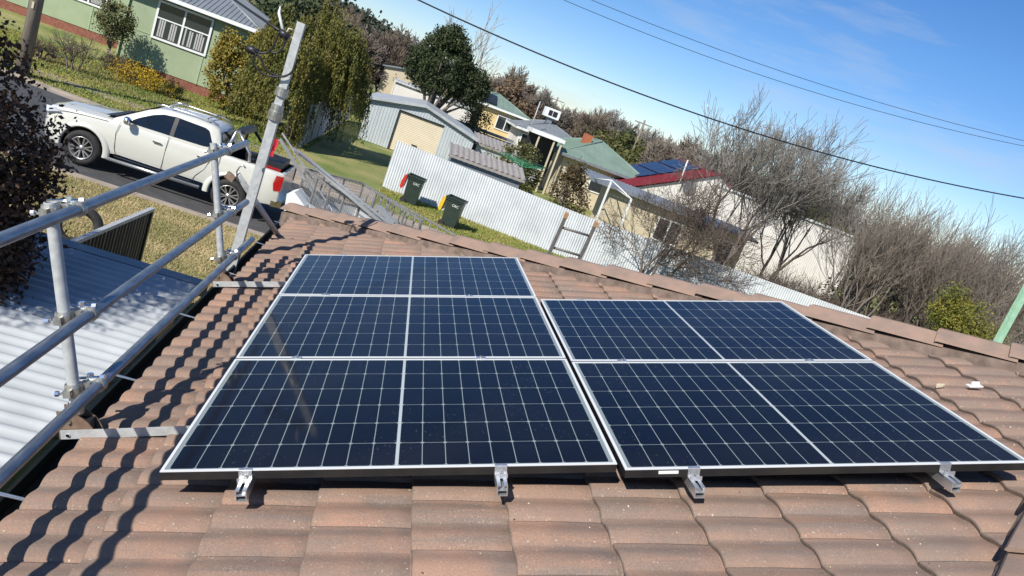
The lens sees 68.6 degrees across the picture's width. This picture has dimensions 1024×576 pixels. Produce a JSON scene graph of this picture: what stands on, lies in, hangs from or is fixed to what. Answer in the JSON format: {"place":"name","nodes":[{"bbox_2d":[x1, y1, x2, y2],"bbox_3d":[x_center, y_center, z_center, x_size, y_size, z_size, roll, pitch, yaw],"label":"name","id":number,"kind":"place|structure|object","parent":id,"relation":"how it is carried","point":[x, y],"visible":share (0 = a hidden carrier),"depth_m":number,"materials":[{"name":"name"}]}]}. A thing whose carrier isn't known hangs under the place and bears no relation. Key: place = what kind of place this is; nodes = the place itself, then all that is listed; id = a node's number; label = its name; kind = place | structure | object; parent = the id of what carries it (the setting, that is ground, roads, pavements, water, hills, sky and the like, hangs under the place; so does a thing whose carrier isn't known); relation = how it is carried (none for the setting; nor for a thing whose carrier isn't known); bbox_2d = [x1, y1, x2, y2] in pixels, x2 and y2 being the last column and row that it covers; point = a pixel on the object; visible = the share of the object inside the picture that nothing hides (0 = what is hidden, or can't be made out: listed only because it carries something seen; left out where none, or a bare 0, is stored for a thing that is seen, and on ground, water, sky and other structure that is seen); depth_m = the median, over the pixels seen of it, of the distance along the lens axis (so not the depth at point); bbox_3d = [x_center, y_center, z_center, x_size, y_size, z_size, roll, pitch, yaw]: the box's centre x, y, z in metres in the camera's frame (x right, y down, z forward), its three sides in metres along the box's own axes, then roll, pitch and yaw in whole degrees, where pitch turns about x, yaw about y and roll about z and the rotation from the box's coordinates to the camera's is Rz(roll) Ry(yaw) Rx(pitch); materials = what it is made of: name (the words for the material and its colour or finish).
{"place":"outdoors","nodes":[
{"label":"outdoors","id":0,"kind":"place"},
{"bbox_2d":[1,153,261,390],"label":"dry grass","id":1,"kind":"structure","parent":0,"point":[162,209],"depth_m":14.35,"materials":[{"name":"plant"}]},
{"bbox_2d":[0,56,374,202],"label":"footpath","id":2,"kind":"structure","parent":0,"point":[297,175],"depth_m":25.39,"materials":[{"name":"concrete"}]},
{"bbox_2d":[0,76,416,233],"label":"road","id":3,"kind":"structure","parent":0,"point":[199,200],"depth_m":17.52,"materials":[{"name":"asphalt"}]},
{"bbox_2d":[44,101,296,209],"bbox_3d":[-7.743,-3.299,17.460,5.300,1.880,2.250,18,13,-11],"label":"pickup truck","id":4,"kind":"object","parent":3,"relation":"on","point":[164,137],"visible":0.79,"depth_m":16.64,"materials":[{"name":"white paint"}]},
{"bbox_2d":[1,68,446,233],"bbox_3d":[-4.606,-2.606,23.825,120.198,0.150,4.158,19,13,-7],"label":"kerb","id":5,"kind":"structure","parent":3,"relation":"on","point":[73,97],"depth_m":23.28,"materials":[{"name":"concrete"}]},
{"bbox_2d":[299,168,422,229],"bbox_3d":[-3.950,-1.660,17.464,2.119,1.513,3.896,8,18,-44],"label":"cage trailer","id":6,"kind":"object","parent":3,"relation":"on","point":[337,205],"visible":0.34,"depth_m":17.33,"materials":[{"name":"grey metal"}]},
{"bbox_2d":[278,138,323,206],"bbox_3d":[-4.873,-2.644,17.401,1.422,1.253,0.070,19,13,-9],"label":"steel channel","id":7,"kind":"object","parent":6,"relation":"on","point":[289,154],"visible":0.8,"depth_m":17.33,"materials":[{"name":"metal"}]},
{"bbox_2d":[293,147,382,221],"bbox_3d":[-3.812,-2.256,16.005,0.052,0.302,4.588,8,18,-43],"label":"steel channel","id":8,"kind":"object","parent":6,"relation":"on","point":[357,202],"visible":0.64,"depth_m":15.70,"materials":[{"name":"metal"}]},
{"bbox_2d":[296,149,392,224],"bbox_3d":[-3.617,-2.184,15.813,0.040,0.320,4.205,7,19,-46],"label":"steel channel","id":9,"kind":"object","parent":8,"relation":"on","point":[345,188],"visible":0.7,"depth_m":15.66,"materials":[{"name":"metal"}]},
{"bbox_2d":[364,185,455,235],"bbox_3d":[-2.298,-1.498,17.211,3.636,0.520,0.048,30,16,34],"label":"long ladder","id":10,"kind":"object","parent":6,"relation":"attached to","point":[438,226],"visible":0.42,"depth_m":17.28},
{"bbox_2d":[284,188,309,210],"bbox_3d":[-4.914,-1.498,17.166,0.708,1.450,0.700,18,13,-11],"label":"white board","id":11,"kind":"object","parent":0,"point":[297,196],"visible":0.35,"depth_m":16.72,"materials":[{"name":"white paint"}]},
{"bbox_2d":[377,64,439,93],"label":"cream building","id":12,"kind":"structure","parent":0,"point":[387,84],"depth_m":61.57,"materials":[{"name":"paint"}]},
{"bbox_2d":[0,8,1022,492],"bbox_3d":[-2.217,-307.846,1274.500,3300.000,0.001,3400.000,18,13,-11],"label":"ground","id":13,"kind":"structure","parent":0,"point":[350,132],"depth_m":37.41,"materials":[{"name":"plant"}]},
{"bbox_2d":[0,11,79,305],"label":"maroon tree","id":14,"kind":"object","parent":13,"relation":"on","point":[17,188],"visible":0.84,"depth_m":5.17,"materials":[{"name":"brown plant"}]},
{"bbox_2d":[0,231,207,467],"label":"carport","id":15,"kind":"object","parent":13,"relation":"on","point":[31,404],"visible":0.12,"depth_m":5.20,"materials":[{"name":"grey metal"}]},
{"bbox_2d":[0,153,255,437],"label":"nature strip","id":16,"kind":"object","parent":13,"relation":"on","point":[87,406],"depth_m":13.75,"materials":[{"name":"plant"}]},
{"bbox_2d":[60,209,103,239],"bbox_3d":[-6.982,-0.990,12.080,0.720,0.694,0.440,13,15,-30],"label":"tyre","id":17,"kind":"object","parent":16,"relation":"on","point":[93,215],"visible":0.26,"depth_m":12.12,"materials":[{"name":"black rubber"}]},
{"bbox_2d":[71,207,154,260],"bbox_3d":[-5.063,0.063,8.728,0.060,1.505,3.681,19,13,-9],"label":"fence panel","id":18,"kind":"object","parent":16,"relation":"on","point":[127,236],"visible":0.3,"depth_m":9.62,"materials":[{"name":"grey metal"}]},
{"bbox_2d":[1,151,263,236],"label":"kerb","id":19,"kind":"structure","parent":13,"relation":"on","point":[149,198],"depth_m":15.99,"materials":[{"name":"concrete"}]},
{"bbox_2d":[0,0,269,105],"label":"green house","id":20,"kind":"structure","parent":13,"relation":"on","point":[174,39],"depth_m":33.20,"materials":[{"name":"paint"}]},
{"bbox_2d":[150,0,214,56],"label":"window","id":21,"kind":"structure","parent":20,"relation":"in","point":[175,25],"depth_m":32.93,"materials":[{"name":"white paint"}]},
{"bbox_2d":[226,6,305,275],"bbox_3d":[-2.573,-0.112,6.412,0.413,4.580,0.139,18,13,-11],"label":"service mast","id":22,"kind":"object","parent":13,"relation":"on","point":[275,112],"visible":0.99,"depth_m":6.08,"materials":[{"name":"metal"}]},
{"bbox_2d":[1,26,553,254],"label":"verge","id":23,"kind":"structure","parent":13,"relation":"on","point":[341,160],"depth_m":30.07,"materials":[{"name":"plant"}]},
{"bbox_2d":[15,0,43,75],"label":"street pole","id":24,"kind":"object","parent":23,"relation":"on","point":[32,20],"visible":0.64,"depth_m":23.20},
{"bbox_2d":[91,0,141,77],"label":"garden shrub","id":25,"kind":"object","parent":23,"relation":"on","point":[113,33],"visible":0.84,"depth_m":31.25,"materials":[{"name":"green plant"}]},
{"bbox_2d":[0,24,322,158],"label":"lawn grass","id":26,"kind":"structure","parent":23,"relation":"on","point":[115,83],"depth_m":28.13,"materials":[{"name":"plant"}]},
{"bbox_2d":[45,24,107,70],"bbox_3d":[-16.112,-8.799,27.612,2.060,1.601,1.561,18,13,-11],"label":"rose bush","id":27,"kind":"object","parent":26,"relation":"on","point":[71,49],"visible":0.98,"depth_m":27.59,"materials":[{"name":"green plant"}]},
{"bbox_2d":[105,57,180,96],"bbox_3d":[-14.542,-8.423,29.725,2.784,1.185,1.712,18,13,-11],"label":"broom bush","id":28,"kind":"object","parent":26,"relation":"on","point":[148,81],"visible":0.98,"depth_m":29.48,"materials":[{"name":"yellow plant"}]},
{"bbox_2d":[152,77,185,98],"bbox_3d":[-13.709,-8.049,30.097,1.202,0.868,1.129,23,13,8],"label":"dark bush","id":29,"kind":"object","parent":26,"relation":"on","point":[172,83],"visible":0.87,"depth_m":30.01,"materials":[{"name":"green plant"}]},
{"bbox_2d":[200,26,267,119],"bbox_3d":[-11.420,-9.182,31.570,2.882,3.870,1.873,14,15,-28],"label":"garden shrub","id":30,"kind":"object","parent":23,"relation":"on","point":[226,56],"visible":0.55,"depth_m":31.13,"materials":[{"name":"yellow plant"}]},
{"bbox_2d":[221,0,374,149],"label":"weeping tree","id":31,"kind":"object","parent":23,"relation":"on","point":[329,61],"visible":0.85,"depth_m":29.56,"materials":[{"name":"green plant"}]},
{"bbox_2d":[399,172,427,205],"bbox_3d":[-3.575,-3.510,26.695,0.810,1.030,0.700,20,13,-4],"label":"wheelie bin","id":32,"kind":"object","parent":23,"relation":"on","point":[414,187],"visible":1,"depth_m":26.44,"materials":[{"name":"green"}]},
{"bbox_2d":[438,194,468,227],"bbox_3d":[-2.054,-2.566,25.203,0.810,1.030,0.700,21,13,3],"label":"wheelie bin","id":33,"kind":"object","parent":23,"relation":"on","point":[452,205],"visible":1,"depth_m":24.95,"materials":[{"name":"green"}]},
{"bbox_2d":[374,182,564,257],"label":"verge grass","id":34,"kind":"structure","parent":23,"relation":"on","point":[428,209],"depth_m":26.43,"materials":[{"name":"plant"}]},
{"bbox_2d":[547,156,590,214],"bbox_3d":[2.320,-3.767,31.356,2.043,3.602,1.990,18,13,-11],"label":"conifer","id":35,"kind":"object","parent":23,"relation":"on","point":[574,177],"visible":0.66,"depth_m":31.10,"materials":[{"name":"brown plant"}]},
{"bbox_2d":[547,211,598,258],"bbox_3d":[0.209,0.651,9.933,0.470,3.557,0.639,18,13,-11],"label":"leaning ladder","id":36,"kind":"object","parent":23,"relation":"on","point":[589,235],"visible":0.26,"depth_m":9.36,"materials":[{"name":"grey"}]},
{"bbox_2d":[382,140,869,318],"bbox_3d":[11.402,1.172,29.043,34.030,1.860,1.038,20,13,-5],"label":"white fence","id":37,"kind":"object","parent":23,"relation":"on","point":[504,208],"visible":0.36,"depth_m":27.77,"materials":[{"name":"metal"}]},
{"bbox_2d":[590,144,779,293],"bbox_3d":[6.452,-2.119,26.562,5.344,5.565,6.229,12,16,-35],"label":"bare fence tree","id":38,"kind":"object","parent":23,"relation":"on","point":[697,232],"visible":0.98,"depth_m":26.14,"materials":[{"name":"brown plant"}]},
{"bbox_2d":[662,82,882,265],"bbox_3d":[10.595,-3.972,32.554,7.560,9.137,7.465,14,14,-26],"label":"tall bare tree","id":39,"kind":"object","parent":23,"relation":"on","point":[768,152],"visible":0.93,"depth_m":31.64,"materials":[{"name":"grey plant"}]},
{"bbox_2d":[727,252,860,312],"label":"bramble undergrowth","id":40,"kind":"object","parent":23,"relation":"on","point":[778,281],"visible":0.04,"depth_m":30.65,"materials":[{"name":"plant"}]},
{"bbox_2d":[730,132,903,281],"bbox_3d":[13.602,-3.158,35.520,6.867,8.406,6.955,8,18,-45],"label":"tall bare tree","id":41,"kind":"object","parent":23,"relation":"on","point":[798,214],"visible":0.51,"depth_m":34.74,"materials":[{"name":"brown plant"}]},
{"bbox_2d":[800,163,937,309],"bbox_3d":[14.791,-1.561,32.120,4.752,7.824,5.693,11,16,-37],"label":"thicket tree","id":42,"kind":"object","parent":23,"relation":"on","point":[846,246],"visible":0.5,"depth_m":32.10,"materials":[{"name":"brown plant"}]},
{"bbox_2d":[825,289,934,327],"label":"bramble undergrowth","id":43,"kind":"object","parent":23,"relation":"on","point":[890,315],"depth_m":30.37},
{"bbox_2d":[850,196,944,316],"bbox_3d":[17.605,-0.757,34.539,4.499,7.249,5.381,12,15,-33],"label":"thicket tree","id":44,"kind":"object","parent":23,"relation":"on","point":[899,252],"visible":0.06,"depth_m":34.08,"materials":[{"name":"brown plant"}]},
{"bbox_2d":[837,180,964,316],"bbox_3d":[14.383,-0.845,29.920,4.493,7.239,5.374,23,13,9],"label":"thicket tree","id":45,"kind":"object","parent":23,"relation":"on","point":[859,277],"visible":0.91,"depth_m":29.19,"materials":[{"name":"brown plant"}]},
{"bbox_2d":[817,276,994,337],"bbox_3d":[18.991,1.522,35.154,10.676,3.966,3.518,18,13,-11],"label":"backing shrub","id":46,"kind":"object","parent":23,"relation":"on","point":[893,299],"visible":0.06,"depth_m":34.38,"materials":[{"name":"brown plant"}]},
{"bbox_2d":[861,188,1023,326],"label":"thicket tree","id":47,"kind":"object","parent":23,"relation":"on","point":[901,306],"visible":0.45,"depth_m":30.08,"materials":[{"name":"brown plant"}]},
{"bbox_2d":[867,210,1023,344],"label":"thicket tree","id":48,"kind":"object","parent":23,"relation":"on","point":[923,295],"visible":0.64,"depth_m":29.30,"materials":[{"name":"brown plant"}]},
{"bbox_2d":[923,281,1004,342],"bbox_3d":[15.607,2.112,26.205,3.186,4.385,2.268,18,13,-11],"label":"yellow shrub","id":49,"kind":"object","parent":23,"relation":"on","point":[955,320],"visible":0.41,"depth_m":25.82,"materials":[{"name":"green plant"}]},
{"bbox_2d":[915,198,1023,326],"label":"thicket tree","id":50,"kind":"object","parent":23,"relation":"on","point":[1003,249],"visible":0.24,"depth_m":32.73,"materials":[{"name":"brown plant"}]},
{"bbox_2d":[955,231,1023,344],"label":"thicket tree","id":51,"kind":"object","parent":23,"relation":"on","point":[1021,311],"visible":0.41,"depth_m":29.32,"materials":[{"name":"brown plant"}]},
{"bbox_2d":[261,0,375,89],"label":"distant tree","id":52,"kind":"object","parent":13,"relation":"on","point":[305,8],"visible":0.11,"depth_m":48.93,"materials":[{"name":"green plant"}]},
{"bbox_2d":[298,96,353,146],"bbox_3d":[-9.128,-8.924,38.471,0.080,1.800,18.860,18,13,-11],"label":"driveway fence","id":53,"kind":"object","parent":13,"relation":"on","point":[318,131],"visible":0.37,"depth_m":32.96,"materials":[{"name":"grey metal"}]},
{"bbox_2d":[314,16,388,90],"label":"distant bare tree","id":54,"kind":"object","parent":13,"relation":"on","point":[378,56],"visible":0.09,"depth_m":60.34,"materials":[{"name":"brown plant"}]},
{"bbox_2d":[370,23,416,92],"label":"distant bare tree","id":55,"kind":"object","parent":13,"relation":"on","point":[398,49],"visible":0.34,"depth_m":62.52,"materials":[{"name":"brown plant"}]},
{"bbox_2d":[358,92,478,159],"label":"garage","id":56,"kind":"structure","parent":13,"relation":"on","point":[426,126],"depth_m":40.49,"materials":[{"name":"grey metal"}]},
{"bbox_2d":[389,111,443,154],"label":"roller door","id":57,"kind":"structure","parent":56,"relation":"in","point":[419,133],"depth_m":40.60,"materials":[{"name":"beige metal"}]},
{"bbox_2d":[392,78,473,126],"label":"white shed","id":58,"kind":"structure","parent":13,"relation":"on","point":[403,88],"depth_m":55.41,"materials":[{"name":"metal"}]},
{"bbox_2d":[402,22,493,113],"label":"evergreen tree","id":59,"kind":"object","parent":13,"relation":"on","point":[462,86],"visible":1,"depth_m":45.86,"materials":[{"name":"green plant"}]},
{"bbox_2d":[439,2,505,111],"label":"dead tree","id":60,"kind":"object","parent":13,"relation":"on","point":[477,61],"visible":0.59,"depth_m":47.28,"materials":[{"name":"beige plant"}]},
{"bbox_2d":[459,102,493,136],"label":"conifer","id":61,"kind":"object","parent":13,"relation":"on","point":[475,116],"visible":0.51,"depth_m":51.02,"materials":[{"name":"green plant"}]},
{"bbox_2d":[448,142,525,188],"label":"garden shed","id":62,"kind":"structure","parent":13,"relation":"on","point":[510,174],"depth_m":31.32,"materials":[{"name":"grey metal"}]},
{"bbox_2d":[471,131,521,166],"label":"grey shed","id":63,"kind":"structure","parent":13,"relation":"on","point":[483,142],"depth_m":42.66,"materials":[{"name":"metal"}]},
{"bbox_2d":[470,92,530,140],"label":"yellow house","id":64,"kind":"structure","parent":13,"relation":"on","point":[501,108],"depth_m":61.48,"materials":[{"name":"paint"}]},
{"bbox_2d":[468,73,536,115],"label":"distant bare tree","id":65,"kind":"object","parent":13,"relation":"on","point":[522,95],"visible":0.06,"depth_m":80.44,"materials":[{"name":"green plant"}]},
{"bbox_2d":[0,203,1023,575],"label":"house","id":66,"kind":"structure","parent":13,"relation":"on","point":[96,507],"depth_m":2.92,"materials":[{"name":"tile"}]},
{"bbox_2d":[43,201,189,438],"bbox_3d":[-1.505,0.277,3.216,1.147,1.002,0.100,18,13,-11],"label":"guardrail post","id":67,"kind":"object","parent":66,"relation":"attached to","point":[83,422],"visible":0.66,"depth_m":3.19,"materials":[{"name":"metal"}]},
{"bbox_2d":[30,196,87,216],"bbox_3d":[-1.817,-0.322,3.019,0.165,0.116,0.133,18,13,-11],"label":"scaffold coupler","id":68,"kind":"object","parent":67,"relation":"attached to","point":[48,209],"visible":0.67,"depth_m":3.04,"materials":[{"name":"metal"}]},
{"bbox_2d":[0,140,249,247],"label":"guardrail tube","id":69,"kind":"object","parent":68,"relation":"attached to","point":[23,230],"visible":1,"depth_m":3.26,"materials":[{"name":"metal"}]},
{"bbox_2d":[44,301,99,325],"bbox_3d":[-1.836,0.110,3.141,0.165,0.116,0.133,18,13,-11],"label":"scaffold coupler","id":70,"kind":"object","parent":67,"relation":"attached to","point":[60,319],"visible":0.76,"depth_m":3.15,"materials":[{"name":"metal"}]},
{"bbox_2d":[0,199,249,387],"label":"guardrail tube","id":71,"kind":"object","parent":70,"relation":"attached to","point":[24,361],"visible":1,"depth_m":3.27,"materials":[{"name":"metal"}]},
{"bbox_2d":[54,372,107,398],"bbox_3d":[-1.849,0.423,3.230,0.165,0.116,0.133,18,13,-11],"label":"scaffold coupler","id":72,"kind":"object","parent":67,"relation":"attached to","point":[71,392],"visible":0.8,"depth_m":3.22,"materials":[{"name":"metal"}]},
{"bbox_2d":[0,236,254,487],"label":"guardrail tube","id":73,"kind":"object","parent":72,"relation":"attached to","point":[11,467],"visible":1,"depth_m":3.24,"materials":[{"name":"metal"}]},
{"bbox_2d":[210,143,285,286],"bbox_3d":[-1.762,-0.391,5.503,1.153,1.022,0.092,18,13,-11],"label":"guardrail post","id":74,"kind":"object","parent":66,"relation":"on","point":[224,278],"visible":0.67,"depth_m":5.49,"materials":[{"name":"metal"}]},
{"bbox_2d":[224,165,280,234],"bbox_3d":[-2.300,-0.751,6.884,0.157,0.768,0.952,26,14,22],"label":"brace tube","id":75,"kind":"object","parent":66,"relation":"attached to","point":[231,177],"visible":0.88,"depth_m":6.62,"materials":[{"name":"metal"}]},
{"bbox_2d":[235,254,346,501],"bbox_3d":[-1.163,0.292,4.443,0.133,0.177,3.567,18,13,-11],"label":"mounting rail","id":76,"kind":"object","parent":66,"relation":"attached to","point":[245,483],"visible":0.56,"depth_m":2.77,"materials":[{"name":"metal"}]},
{"bbox_2d":[160,359,616,479],"bbox_3d":[-0.503,0.545,3.406,1.648,0.568,1.134,18,13,-11],"label":"solar panel","id":77,"kind":"object","parent":76,"relation":"attached to","point":[289,418],"visible":1,"depth_m":3.23,"materials":[{"name":"blue glass"}]},
{"bbox_2d":[236,295,565,358],"bbox_3d":[-0.627,0.229,4.509,1.648,0.568,1.134,18,13,-11],"label":"solar panel","id":78,"kind":"object","parent":76,"relation":"attached to","point":[365,327],"visible":0.88,"depth_m":4.40,"materials":[{"name":"blue glass"}]},
{"bbox_2d":[279,254,535,296],"bbox_3d":[-0.751,-0.089,5.612,1.648,0.568,1.134,18,13,-11],"label":"solar panel","id":79,"kind":"object","parent":76,"relation":"attached to","point":[356,275],"visible":0.88,"depth_m":5.52,"materials":[{"name":"blue glass"}]},
{"bbox_2d":[459,256,507,495],"bbox_3d":[-0.212,0.302,4.553,0.133,0.176,3.567,18,13,-11],"label":"mounting rail","id":80,"kind":"object","parent":66,"relation":"attached to","point":[500,479],"visible":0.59,"depth_m":2.88,"materials":[{"name":"metal"}]},
{"bbox_2d":[577,299,704,497],"bbox_3d":[0.608,0.480,4.046,0.133,0.177,2.413,18,13,-11],"label":"mounting rail","id":81,"kind":"object","parent":66,"relation":"attached to","point":[694,484],"visible":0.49,"depth_m":2.93,"materials":[{"name":"metal"}]},
{"bbox_2d":[540,299,872,366],"bbox_3d":[1.109,0.259,4.666,1.648,0.568,1.134,18,13,-11],"label":"solar panel","id":82,"kind":"object","parent":81,"relation":"attached to","point":[670,331],"visible":0.94,"depth_m":4.56,"materials":[{"name":"blue glass"}]},
{"bbox_2d":[571,361,1023,477],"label":"solar panel","id":83,"kind":"object","parent":81,"relation":"attached to","point":[664,419],"visible":1,"depth_m":3.40,"materials":[{"name":"blue glass"}]},
{"bbox_2d":[727,300,961,492],"bbox_3d":[1.665,0.491,4.168,0.133,0.177,2.413,18,13,-11],"label":"mounting rail","id":84,"kind":"object","parent":66,"relation":"attached to","point":[944,477],"visible":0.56,"depth_m":3.05,"materials":[{"name":"metal"}]},
{"bbox_2d":[484,139,544,192],"bbox_3d":[-0.165,-5.988,37.466,3.784,3.203,2.755,18,13,-11],"label":"evergreen shrub","id":85,"kind":"object","parent":13,"relation":"on","point":[528,155],"visible":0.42,"depth_m":37.26,"materials":[{"name":"green plant"}]},
{"bbox_2d":[488,78,541,119],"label":"distant tree","id":86,"kind":"object","parent":13,"relation":"on","point":[510,86],"visible":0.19,"depth_m":77.61,"materials":[{"name":"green plant"}]},
{"bbox_2d":[493,63,540,118],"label":"distant bare tree","id":87,"kind":"object","parent":13,"relation":"on","point":[513,76],"visible":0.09,"depth_m":84.05,"materials":[{"name":"brown plant"}]},
{"bbox_2d":[521,126,565,193],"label":"verandah","id":88,"kind":"object","parent":13,"relation":"on","point":[545,143],"visible":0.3,"depth_m":48.59,"materials":[{"name":"white paint"}]},
{"bbox_2d":[529,86,574,130],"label":"distant bare tree","id":89,"kind":"object","parent":13,"relation":"on","point":[543,96],"visible":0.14,"depth_m":87.30,"materials":[{"name":"brown plant"}]},
{"bbox_2d":[563,106,614,143],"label":"distant bare tree","id":90,"kind":"object","parent":13,"relation":"on","point":[596,120],"visible":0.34,"depth_m":86.85,"materials":[{"name":"brown plant"}]},
{"bbox_2d":[541,133,639,209],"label":"green roof house","id":91,"kind":"structure","parent":13,"relation":"on","point":[600,156],"depth_m":48.57,"materials":[{"name":"metal"}]},
{"bbox_2d":[576,108,640,146],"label":"distant bare tree","id":92,"kind":"object","parent":13,"relation":"on","point":[621,125],"visible":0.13,"depth_m":96.57,"materials":[{"name":"brown plant"}]},
{"bbox_2d":[587,126,639,161],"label":"distant tree","id":93,"kind":"object","parent":13,"relation":"on","point":[608,139],"visible":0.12,"depth_m":77.56,"materials":[{"name":"green plant"}]},
{"bbox_2d":[606,131,647,164],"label":"distant tree","id":94,"kind":"object","parent":13,"relation":"on","point":[639,150],"visible":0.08,"depth_m":72.89,"materials":[{"name":"green plant"}]},
{"bbox_2d":[636,132,705,167],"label":"distant bare tree","id":95,"kind":"object","parent":13,"relation":"on","point":[660,149],"visible":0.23,"depth_m":65.14,"materials":[{"name":"brown plant"}]},
{"bbox_2d":[615,159,732,212],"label":"red roof house","id":96,"kind":"structure","parent":13,"relation":"on","point":[657,170],"depth_m":46.57,"materials":[{"name":"metal"}]},
{"bbox_2d":[710,186,853,299],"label":"white building","id":97,"kind":"structure","parent":13,"relation":"on","point":[808,260],"depth_m":45.84,"materials":[{"name":"white paint"}]},
{"bbox_2d":[993,284,1023,342],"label":"green post","id":98,"kind":"object","parent":13,"relation":"on","point":[1009,319],"depth_m":13.24,"materials":[{"name":"metal"}]},
{"bbox_2d":[506,102,571,146],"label":"grey roof house","id":99,"kind":"structure","parent":0,"point":[518,130],"depth_m":57.60,"materials":[{"name":"metal"}]},
{"bbox_2d":[581,167,758,267],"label":"beige house","id":100,"kind":"structure","parent":0,"point":[613,188],"depth_m":35.96,"materials":[{"name":"paint"}]},
{"bbox_2d":[342,0,1023,295],"label":"sky","id":101,"kind":"structure","parent":0,"point":[961,62],"materials":[{"name":"blue"}]},
{"bbox_2d":[418,0,1023,198],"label":"overhead wire","id":102,"kind":"object","parent":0,"point":[703,115],"visible":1,"depth_m":16.72,"materials":[{"name":"black"}]},
{"bbox_2d":[564,0,1022,145],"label":"overhead wire","id":103,"kind":"object","parent":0,"point":[783,82],"visible":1,"depth_m":22.76,"materials":[{"name":"black"}]},
{"bbox_3d":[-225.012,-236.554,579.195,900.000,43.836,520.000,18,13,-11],"label":"hill","id":104,"kind":"structure","parent":0,"visible":0},
{"bbox_2d":[249,0,451,74],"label":"hillside wood","id":105,"kind":"object","parent":104,"relation":"on","point":[373,23],"visible":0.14,"depth_m":544.11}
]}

